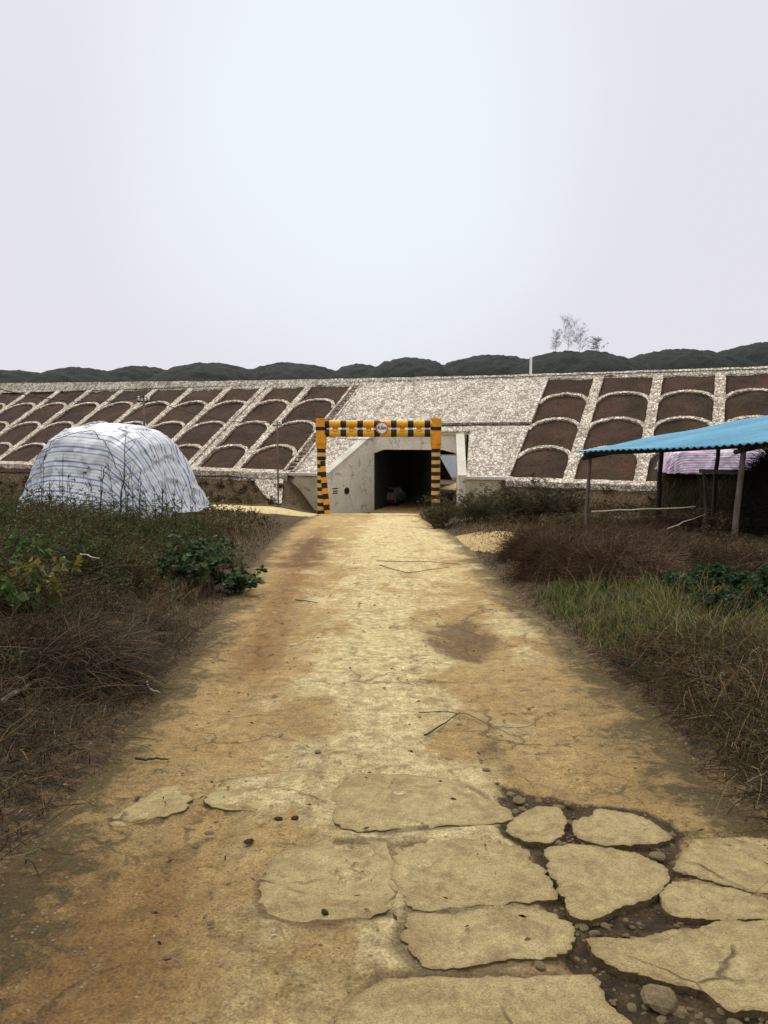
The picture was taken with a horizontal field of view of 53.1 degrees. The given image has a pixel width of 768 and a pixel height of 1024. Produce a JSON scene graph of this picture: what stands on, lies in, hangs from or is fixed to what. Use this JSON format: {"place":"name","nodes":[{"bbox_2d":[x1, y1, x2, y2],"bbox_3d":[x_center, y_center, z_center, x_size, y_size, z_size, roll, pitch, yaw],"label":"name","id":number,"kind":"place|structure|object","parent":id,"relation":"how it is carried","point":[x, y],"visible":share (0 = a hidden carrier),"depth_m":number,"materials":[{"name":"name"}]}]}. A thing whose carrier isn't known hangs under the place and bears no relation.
{"place":"outdoors","nodes":[
{"label":"outdoors","id":0,"kind":"place"},
{"bbox_2d":[209,504,316,516],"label":"path","id":1,"kind":"structure","parent":0,"point":[271,510],"depth_m":43.37,"materials":[{"name":"soil"}]},
{"bbox_2d":[0,513,767,1023],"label":"dirt road","id":2,"kind":"structure","parent":0,"point":[70,953],"depth_m":4.20,"materials":[{"name":"soil"}]},
{"bbox_2d":[110,785,192,826],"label":"concrete slab","id":3,"kind":"structure","parent":2,"relation":"on","point":[153,804],"depth_m":3.83,"materials":[{"name":"concrete"}]},
{"bbox_2d":[135,757,168,760],"bbox_3d":[-1.341,1.426,4.433,0.196,0.023,0.022,0,6,0],"label":"stick","id":4,"kind":"object","parent":2,"relation":"on","point":[140,758],"visible":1,"depth_m":4.43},
{"bbox_2d":[163,868,169,873],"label":"pebble","id":5,"kind":"object","parent":2,"relation":"on","point":[166,871],"visible":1,"depth_m":3.17,"materials":[{"name":"stone"}]},
{"bbox_2d":[162,954,171,960],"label":"pebble","id":6,"kind":"object","parent":2,"relation":"on","point":[166,957],"visible":1,"depth_m":2.59,"materials":[{"name":"stone"}]},
{"bbox_2d":[204,831,214,834],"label":"pebble","id":7,"kind":"object","parent":2,"relation":"on","point":[209,832],"visible":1,"depth_m":3.52,"materials":[{"name":"stone"}]},
{"bbox_2d":[207,920,214,925],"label":"pebble","id":8,"kind":"object","parent":2,"relation":"on","point":[210,923],"visible":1,"depth_m":2.79,"materials":[{"name":"stone"}]},
{"bbox_2d":[243,838,253,843],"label":"clod","id":9,"kind":"object","parent":2,"relation":"on","point":[249,841],"visible":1,"depth_m":3.43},
{"bbox_2d":[203,770,328,811],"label":"concrete slab","id":10,"kind":"structure","parent":2,"relation":"on","point":[211,801],"depth_m":4.02,"materials":[{"name":"concrete"}]},
{"bbox_2d":[274,816,282,820],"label":"clod","id":11,"kind":"object","parent":2,"relation":"on","point":[277,818],"visible":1,"depth_m":3.65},
{"bbox_2d":[258,841,397,921],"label":"concrete slab","id":12,"kind":"structure","parent":2,"relation":"on","point":[298,884],"depth_m":3.05,"materials":[{"name":"concrete"}]},
{"bbox_2d":[321,909,328,914],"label":"clod","id":13,"kind":"object","parent":12,"relation":"on","point":[324,911],"visible":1,"depth_m":2.86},
{"bbox_2d":[2,560,767,944],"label":"leaf litter","id":14,"kind":"object","parent":2,"relation":"on","point":[326,744],"visible":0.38,"depth_m":4.72,"materials":[{"name":"plant"}]},
{"bbox_2d":[379,565,448,572],"bbox_3d":[0.696,1.048,14.609,1.158,0.093,1.381,-2,6,-21],"label":"stick","id":15,"kind":"object","parent":2,"relation":"on","point":[410,572],"visible":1,"depth_m":14.29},
{"bbox_2d":[376,560,460,564],"bbox_3d":[0.746,1.016,15.719,1.845,0.071,0.322,2,6,24],"label":"stick","id":16,"kind":"object","parent":2,"relation":"on","point":[414,561],"visible":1,"depth_m":15.84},
{"bbox_2d":[331,774,513,832],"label":"concrete slab","id":17,"kind":"structure","parent":2,"relation":"on","point":[361,801],"depth_m":3.83,"materials":[{"name":"concrete"}]},
{"bbox_2d":[424,713,459,735],"bbox_3d":[0.394,1.398,5.081,0.014,0.040,0.551,3,6,30],"label":"stick","id":18,"kind":"object","parent":2,"relation":"on","point":[431,731],"visible":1,"depth_m":5.01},
{"bbox_2d":[419,711,491,726],"bbox_3d":[0.516,1.395,5.244,0.566,0.025,0.158,4,7,34],"label":"stick","id":19,"kind":"object","parent":2,"relation":"on","point":[455,713],"visible":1,"depth_m":5.34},
{"bbox_2d":[390,838,557,911],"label":"concrete slab","id":20,"kind":"structure","parent":2,"relation":"on","point":[458,873],"depth_m":3.13,"materials":[{"name":"concrete"}]},
{"bbox_2d":[334,974,631,1023],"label":"concrete slab","id":21,"kind":"structure","parent":2,"relation":"on","point":[552,999],"depth_m":2.36,"materials":[{"name":"concrete"}]},
{"bbox_2d":[400,907,575,970],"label":"concrete slab","id":22,"kind":"structure","parent":2,"relation":"on","point":[447,942],"depth_m":2.70,"materials":[{"name":"concrete"}]},
{"bbox_2d":[512,795,525,804],"bbox_3d":[0.685,1.462,3.894,0.052,0.026,0.069,-17,19,-39],"label":"stone","id":23,"kind":"object","parent":2,"relation":"on","point":[517,799],"visible":1,"depth_m":3.88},
{"bbox_2d":[506,806,567,848],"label":"concrete slab","id":24,"kind":"structure","parent":2,"relation":"on","point":[543,827],"depth_m":3.58,"materials":[{"name":"concrete"}]},
{"bbox_2d":[534,960,545,970],"bbox_3d":[0.520,1.506,2.552,0.042,0.019,0.044,14,3,21],"label":"stone","id":25,"kind":"object","parent":2,"relation":"on","point":[540,965],"visible":1,"depth_m":2.54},
{"bbox_2d":[554,840,561,845],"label":"stone","id":26,"kind":"object","parent":2,"relation":"on","point":[557,842],"visible":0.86,"depth_m":3.46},
{"bbox_2d":[563,800,571,806],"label":"stone","id":27,"kind":"object","parent":2,"relation":"on","point":[567,803],"visible":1,"depth_m":3.83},
{"bbox_2d":[579,923,588,930],"bbox_3d":[0.729,1.519,2.809,0.042,0.016,0.037,-6,19,-40],"label":"stone","id":28,"kind":"object","parent":2,"relation":"on","point":[583,925],"visible":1,"depth_m":2.81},
{"bbox_2d":[589,930,599,936],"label":"stone","id":29,"kind":"object","parent":2,"relation":"on","point":[594,933],"visible":0.82,"depth_m":2.76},
{"bbox_2d":[600,922,609,929],"bbox_3d":[0.813,1.520,2.820,0.033,0.013,0.039,-5,18,-32],"label":"stone","id":30,"kind":"object","parent":2,"relation":"on","point":[604,925],"visible":1,"depth_m":2.82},
{"bbox_2d":[543,843,669,927],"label":"concrete slab","id":31,"kind":"structure","parent":2,"relation":"on","point":[593,884],"depth_m":3.10,"materials":[{"name":"concrete"}]},
{"bbox_2d":[572,808,672,850],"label":"concrete slab","id":32,"kind":"structure","parent":2,"relation":"on","point":[606,828],"depth_m":3.54,"materials":[{"name":"concrete"}]},
{"bbox_2d":[627,1002,636,1012],"bbox_3d":[0.767,1.536,2.377,0.030,0.021,0.038,0,6,-4],"label":"stone","id":33,"kind":"object","parent":2,"relation":"on","point":[631,1007],"visible":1,"depth_m":2.37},
{"bbox_2d":[641,1004,649,1009],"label":"stone","id":34,"kind":"object","parent":2,"relation":"on","point":[645,1006],"visible":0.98,"depth_m":2.37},
{"bbox_2d":[649,852,665,860],"bbox_3d":[1.178,1.480,3.306,0.070,0.028,0.055,4,10,16],"label":"stone","id":35,"kind":"object","parent":2,"relation":"on","point":[658,855],"visible":1,"depth_m":3.29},
{"bbox_2d":[640,984,677,1014],"bbox_3d":[0.856,1.511,2.389,0.106,0.056,0.107,12,19,35],"label":"stone","id":36,"kind":"object","parent":2,"relation":"on","point":[661,999],"visible":1,"depth_m":2.37,"materials":[{"name":"stone"}]},
{"bbox_2d":[656,1015,666,1023],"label":"stone","id":37,"kind":"object","parent":2,"relation":"on","point":[661,1019],"visible":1,"depth_m":2.32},
{"bbox_2d":[586,919,767,1020],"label":"concrete slab","id":38,"kind":"structure","parent":2,"relation":"on","point":[723,965],"depth_m":2.57,"materials":[{"name":"concrete"}]},
{"bbox_2d":[671,1005,688,1017],"bbox_3d":[0.901,1.535,2.357,0.064,0.025,0.053,0,6,5],"label":"stone","id":39,"kind":"object","parent":2,"relation":"on","point":[679,1011],"visible":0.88,"depth_m":2.35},
{"bbox_2d":[686,1007,693,1012],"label":"stone","id":40,"kind":"object","parent":2,"relation":"on","point":[689,1009],"visible":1,"depth_m":2.37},
{"bbox_2d":[694,1014,701,1019],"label":"stone","id":41,"kind":"object","parent":2,"relation":"on","point":[697,1016],"visible":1,"depth_m":2.33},
{"bbox_2d":[704,1018,713,1023],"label":"stone","id":42,"kind":"object","parent":2,"relation":"on","point":[708,1021],"visible":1,"depth_m":2.31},
{"bbox_2d":[659,881,767,924],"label":"concrete slab","id":43,"kind":"structure","parent":2,"relation":"on","point":[719,903],"depth_m":2.93,"materials":[{"name":"concrete"}]},
{"bbox_2d":[672,836,767,894],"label":"concrete slab","id":44,"kind":"structure","parent":2,"relation":"on","point":[739,864],"depth_m":3.24,"materials":[{"name":"concrete"}]},
{"bbox_2d":[716,1007,724,1014],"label":"stone","id":45,"kind":"object","parent":2,"relation":"on","point":[719,1010],"visible":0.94,"depth_m":2.35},
{"bbox_2d":[726,1018,742,1023],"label":"stone","id":46,"kind":"object","parent":2,"relation":"on","point":[732,1021],"visible":1,"depth_m":2.31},
{"bbox_2d":[757,1017,764,1021],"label":"stone","id":47,"kind":"object","parent":2,"relation":"on","point":[760,1019],"visible":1,"depth_m":2.32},
{"bbox_2d":[0,454,767,911],"bbox_3d":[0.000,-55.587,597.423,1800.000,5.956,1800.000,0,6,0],"label":"ground","id":48,"kind":"structure","parent":0,"point":[292,492],"depth_m":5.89,"materials":[{"name":"brown plant"}]},
{"bbox_2d":[22,472,30,512],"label":"weed stalk","id":49,"kind":"object","parent":48,"relation":"on","point":[27,493],"visible":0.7,"depth_m":13.83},
{"bbox_2d":[0,575,54,614],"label":"sapling","id":50,"kind":"object","parent":48,"relation":"on","point":[23,596],"visible":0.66,"depth_m":6.45,"materials":[{"name":"green plant"}]},
{"bbox_2d":[4,529,59,586],"bbox_3d":[-3.541,0.593,7.728,0.517,0.908,0.642,-4,7,-35],"label":"sapling","id":51,"kind":"object","parent":48,"relation":"on","point":[40,543],"visible":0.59,"depth_m":7.66,"materials":[{"name":"green plant"}]},
{"bbox_2d":[35,460,46,501],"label":"weed stalk","id":52,"kind":"object","parent":48,"relation":"on","point":[41,486],"visible":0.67,"depth_m":14.28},
{"bbox_2d":[38,449,47,516],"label":"weed stalk","id":53,"kind":"object","parent":48,"relation":"on","point":[43,477],"visible":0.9,"depth_m":13.38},
{"bbox_2d":[7,555,82,614],"bbox_3d":[-2.991,0.744,6.657,0.642,0.755,0.586,0,6,0],"label":"sapling","id":54,"kind":"object","parent":48,"relation":"on","point":[26,576],"visible":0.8,"depth_m":6.66,"materials":[{"name":"green plant"}]},
{"bbox_2d":[54,467,64,508],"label":"weed stalk","id":55,"kind":"object","parent":48,"relation":"on","point":[59,484],"visible":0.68,"depth_m":14.37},
{"bbox_2d":[56,454,69,521],"bbox_3d":[-5.655,-0.183,13.565,0.218,1.700,0.131,0,6,0],"label":"weed stalk","id":56,"kind":"object","parent":48,"relation":"on","point":[62,486],"visible":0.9,"depth_m":13.53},
{"bbox_2d":[0,584,190,711],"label":"brush mound","id":57,"kind":"object","parent":48,"relation":"on","point":[91,634],"visible":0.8,"depth_m":5.82,"materials":[{"name":"plant"}]},
{"bbox_2d":[1,683,29,705],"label":"stick","id":58,"kind":"object","parent":57,"relation":"on","point":[16,693],"visible":0.53,"depth_m":4.92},
{"bbox_2d":[97,476,106,517],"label":"weed stalk","id":59,"kind":"object","parent":48,"relation":"on","point":[101,493],"visible":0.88,"depth_m":13.64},
{"bbox_2d":[104,459,117,511],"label":"weed stalk","id":60,"kind":"object","parent":48,"relation":"on","point":[111,485],"visible":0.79,"depth_m":16.15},
{"bbox_2d":[16,423,213,520],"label":"polytunnel","id":61,"kind":"structure","parent":48,"relation":"on","point":[158,454],"depth_m":18.23,"materials":[{"name":"plastic"}]},
{"bbox_2d":[104,435,141,544],"bbox_3d":[-4.780,-0.361,14.056,0.780,2.109,0.319,0,6,0],"label":"dead stalk","id":62,"kind":"object","parent":48,"relation":"on","point":[121,500],"visible":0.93,"depth_m":14.01,"materials":[{"name":"plant"}]},
{"bbox_2d":[123,466,131,508],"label":"weed stalk","id":63,"kind":"object","parent":48,"relation":"on","point":[128,487],"visible":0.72,"depth_m":14.76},
{"bbox_2d":[129,465,136,522],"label":"weed stalk","id":64,"kind":"object","parent":48,"relation":"on","point":[132,493],"visible":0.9,"depth_m":14.16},
{"bbox_2d":[136,466,142,532],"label":"weed stalk","id":65,"kind":"object","parent":48,"relation":"on","point":[140,492],"visible":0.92,"depth_m":13.85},
{"bbox_2d":[137,396,149,426],"bbox_3d":[-10.541,-2.388,33.928,0.550,5.423,0.100,0,6,0],"label":"utility pole","id":66,"kind":"object","parent":48,"relation":"on","point":[144,401],"visible":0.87,"depth_m":33.68,"materials":[{"name":"white paint"}]},
{"bbox_2d":[0,389,372,439],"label":"cable","id":67,"kind":"object","parent":66,"relation":"attached to","point":[169,406],"visible":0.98,"depth_m":34.45,"materials":[{"name":"rubber"}]},
{"bbox_2d":[152,487,159,521],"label":"weed stalk","id":68,"kind":"object","parent":48,"relation":"on","point":[155,501],"visible":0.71,"depth_m":13.89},
{"bbox_2d":[158,481,166,536],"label":"weed stalk","id":69,"kind":"object","parent":48,"relation":"on","point":[162,498],"visible":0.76,"depth_m":13.63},
{"bbox_2d":[163,474,168,520],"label":"weed stalk","id":70,"kind":"object","parent":48,"relation":"on","point":[166,501],"visible":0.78,"depth_m":14.43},
{"bbox_2d":[170,482,177,526],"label":"weed stalk","id":71,"kind":"object","parent":48,"relation":"on","point":[173,498],"visible":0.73,"depth_m":15.65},
{"bbox_2d":[172,496,181,527],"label":"weed stalk","id":72,"kind":"object","parent":48,"relation":"on","point":[176,514],"visible":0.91,"depth_m":13.56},
{"bbox_2d":[190,487,199,535],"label":"weed stalk","id":73,"kind":"object","parent":48,"relation":"on","point":[195,509],"visible":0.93,"depth_m":14.85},
{"bbox_2d":[135,531,267,594],"bbox_3d":[-2.715,0.759,11.314,2.020,1.081,1.670,0,6,0],"label":"leafy plant","id":74,"kind":"object","parent":48,"relation":"on","point":[199,558],"visible":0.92,"depth_m":11.18,"materials":[{"name":"green plant"}]},
{"bbox_2d":[273,421,281,506],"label":"utility pole","id":75,"kind":"object","parent":48,"relation":"on","point":[276,425],"visible":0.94,"depth_m":45.41,"materials":[{"name":"white paint"}]},
{"bbox_2d":[315,418,441,513],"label":"height gantry","id":76,"kind":"object","parent":48,"relation":"on","point":[324,432],"visible":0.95,"depth_m":43.62,"materials":[{"name":"metal"}]},
{"bbox_2d":[0,366,767,503],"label":"railway embankment","id":77,"kind":"structure","parent":48,"relation":"on","point":[515,426],"depth_m":52.68,"materials":[{"name":"stone"}]},
{"bbox_2d":[529,357,531,373],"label":"marker post","id":78,"kind":"object","parent":77,"relation":"on","point":[530,369],"visible":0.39,"depth_m":55.67,"materials":[{"name":"white paint"}]},
{"bbox_2d":[0,466,767,686],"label":"undergrowth","id":79,"kind":"object","parent":48,"relation":"on","point":[81,530],"visible":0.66,"depth_m":11.40,"materials":[{"name":"green plant"}]},
{"bbox_2d":[287,432,512,513],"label":"underpass","id":80,"kind":"object","parent":48,"relation":"on","point":[363,476],"visible":0.65,"depth_m":51.30,"materials":[{"name":"concrete"}]},
{"bbox_2d":[386,486,405,505],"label":"parked car","id":81,"kind":"object","parent":80,"relation":"on","point":[395,494],"visible":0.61,"depth_m":55.94,"materials":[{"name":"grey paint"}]},
{"bbox_2d":[441,456,455,476],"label":"sheet wall","id":82,"kind":"structure","parent":48,"relation":"on","point":[449,462],"depth_m":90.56,"materials":[{"name":"metal"}]},
{"bbox_2d":[411,481,500,528],"bbox_3d":[2.617,-0.264,28.909,3.562,1.961,3.743,0,6,0],"label":"bush","id":83,"kind":"object","parent":48,"relation":"on","point":[438,515],"visible":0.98,"depth_m":28.38,"materials":[{"name":"green plant"}]},
{"bbox_2d":[468,481,533,519],"bbox_3d":[4.496,-0.398,29.631,2.880,1.694,3.596,0,6,0],"label":"bush","id":84,"kind":"object","parent":48,"relation":"on","point":[495,501],"visible":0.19,"depth_m":29.69,"materials":[{"name":"green plant"}]},
{"bbox_2d":[481,505,530,524],"bbox_3d":[4.356,0.119,27.075,1.811,0.742,1.437,0,6,0],"label":"bush","id":85,"kind":"object","parent":48,"relation":"on","point":[504,516],"visible":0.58,"depth_m":26.97,"materials":[{"name":"green plant"}]},
{"bbox_2d":[477,518,592,562],"bbox_3d":[3.293,0.868,15.750,2.756,1.722,2.870,4,7,33],"label":"stalk pile","id":86,"kind":"object","parent":48,"relation":"on","point":[521,539],"visible":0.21,"depth_m":15.60,"materials":[{"name":"plant"}]},
{"bbox_2d":[481,459,593,523],"bbox_3d":[5.548,-0.714,27.524,4.284,2.397,3.359,0,6,0],"label":"bush","id":87,"kind":"object","parent":48,"relation":"on","point":[517,505],"visible":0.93,"depth_m":27.21,"materials":[{"name":"green plant"}]},
{"bbox_2d":[496,516,611,545],"bbox_3d":[4.053,0.688,18.746,2.702,1.504,2.717,-4,7,-35],"label":"stalk pile","id":88,"kind":"object","parent":48,"relation":"on","point":[534,530],"visible":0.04,"depth_m":18.78,"materials":[{"name":"plant"}]},
{"bbox_2d":[492,517,641,588],"bbox_3d":[3.109,0.999,12.567,2.706,1.947,2.822,0,6,0],"label":"stalk pile","id":89,"kind":"object","parent":48,"relation":"on","point":[541,557],"visible":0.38,"depth_m":12.39,"materials":[{"name":"plant"}]},
{"bbox_2d":[544,505,611,527],"bbox_3d":[6.246,0.170,24.517,2.155,0.824,1.884,0,6,0],"label":"bush","id":90,"kind":"object","parent":48,"relation":"on","point":[561,519],"visible":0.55,"depth_m":24.43,"materials":[{"name":"green plant"}]},
{"bbox_2d":[538,524,707,595],"bbox_3d":[3.401,0.958,11.003,2.525,1.665,2.888,0,6,0],"label":"stalk pile","id":91,"kind":"object","parent":48,"relation":"on","point":[605,558],"visible":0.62,"depth_m":10.69,"materials":[{"name":"plant"}]},
{"bbox_2d":[553,513,707,539],"bbox_3d":[5.973,0.688,18.955,4.318,1.485,3.549,0,6,0],"label":"stalk pile","id":92,"kind":"object","parent":48,"relation":"on","point":[615,527],"visible":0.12,"depth_m":18.97,"materials":[{"name":"plant"}]},
{"bbox_2d":[591,506,695,511],"bbox_3d":[6.188,-0.065,18.277,2.634,0.112,0.054,-1,6,-9],"label":"stick","id":93,"kind":"object","parent":92,"relation":"on","point":[639,509],"visible":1,"depth_m":18.24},
{"bbox_2d":[667,513,707,528],"bbox_3d":[7.339,0.211,18.508,2.277,0.235,0.036,-5,8,-44],"label":"stick","id":94,"kind":"object","parent":92,"relation":"on","point":[685,521],"visible":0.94,"depth_m":18.36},
{"bbox_2d":[578,503,728,532],"bbox_3d":[7.729,0.469,21.768,4.732,1.470,3.200,-2,6,-17],"label":"stalk pile","id":95,"kind":"object","parent":48,"relation":"on","point":[647,522],"visible":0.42,"depth_m":21.44,"materials":[{"name":"plant"}]},
{"bbox_2d":[575,415,767,538],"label":"open shed","id":96,"kind":"structure","parent":48,"relation":"on","point":[741,437],"depth_m":21.16,"materials":[{"name":"metal"}]},
{"bbox_2d":[624,519,753,550],"bbox_3d":[5.899,0.801,15.426,3.141,1.487,4.108,0,6,0],"label":"stalk pile","id":97,"kind":"object","parent":48,"relation":"on","point":[686,536],"visible":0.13,"depth_m":15.38,"materials":[{"name":"plant"}]},
{"bbox_2d":[643,457,751,518],"bbox_3d":[12.944,-0.538,30.616,5.881,4.016,4.748,0,6,0],"label":"straw rick","id":98,"kind":"object","parent":48,"relation":"on","point":[682,490],"visible":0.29,"depth_m":29.61,"materials":[{"name":"plant"}]},
{"bbox_2d":[655,449,765,473],"bbox_3d":[13.099,-2.136,30.553,4.244,1.201,3.151,1,6,10],"label":"tarpaulin","id":99,"kind":"object","parent":98,"relation":"on","point":[688,462],"visible":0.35,"depth_m":29.39,"materials":[{"name":"plastic"}]},
{"bbox_2d":[638,522,767,572],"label":"stalk pile","id":100,"kind":"object","parent":48,"relation":"on","point":[700,557],"visible":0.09,"depth_m":11.84,"materials":[{"name":"plant"}]},
{"bbox_2d":[641,560,767,595],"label":"nettle clump","id":101,"kind":"object","parent":48,"relation":"on","point":[731,578],"visible":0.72,"depth_m":9.57,"materials":[{"name":"green plant"}]},
{"bbox_2d":[674,533,767,573],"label":"stalk pile","id":102,"kind":"object","parent":48,"relation":"on","point":[756,557],"visible":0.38,"depth_m":11.32,"materials":[{"name":"plant"}]},
{"bbox_2d":[699,469,748,530],"bbox_3d":[10.412,-0.234,20.780,3.634,1.835,0.162,1,6,10],"label":"log rail","id":103,"kind":"object","parent":48,"relation":"on","point":[714,471],"visible":0.72,"depth_m":20.97,"materials":[{"name":"wood"}]},
{"bbox_2d":[682,583,767,617],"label":"nettle clump","id":104,"kind":"object","parent":48,"relation":"on","point":[724,596],"visible":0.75,"depth_m":8.18,"materials":[{"name":"green plant"}]},
{"bbox_2d":[714,449,767,537],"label":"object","id":105,"kind":"object","parent":48,"relation":"on","point":[754,506],"visible":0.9,"depth_m":19.88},
{"bbox_2d":[731,448,767,521],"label":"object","id":106,"kind":"object","parent":48,"relation":"on","point":[764,449],"visible":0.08,"depth_m":23.22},
{"bbox_2d":[0,342,767,382],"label":"hills","id":107,"kind":"structure","parent":0,"point":[750,355],"depth_m":242.60,"materials":[{"name":"plant"}]},
{"bbox_2d":[550,329,560,351],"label":"bare tree","id":108,"kind":"object","parent":107,"relation":"on","point":[558,344],"visible":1,"depth_m":253.15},
{"bbox_2d":[556,315,586,346],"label":"bare tree","id":109,"kind":"object","parent":107,"relation":"on","point":[565,320],"visible":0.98,"depth_m":257.56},
{"bbox_2d":[569,323,595,351],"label":"bare tree","id":110,"kind":"object","parent":107,"relation":"on","point":[580,335],"visible":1,"depth_m":254.81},
{"bbox_2d":[587,337,607,350],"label":"bare tree","id":111,"kind":"object","parent":107,"relation":"on","point":[597,339],"visible":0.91,"depth_m":253.02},
{"bbox_2d":[0,0,767,372],"label":"sky","id":112,"kind":"structure","parent":0,"point":[248,184],"materials":[{"name":"white"}]},
{"bbox_2d":[455,531,512,552],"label":"side path","id":113,"kind":"structure","parent":0,"point":[464,539],"depth_m":20.81,"materials":[{"name":"soil"}]},
{"bbox_2d":[525,550,767,808],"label":"grass","id":114,"kind":"structure","parent":0,"point":[635,616],"depth_m":8.00,"materials":[{"name":"green plant"}]}
]}

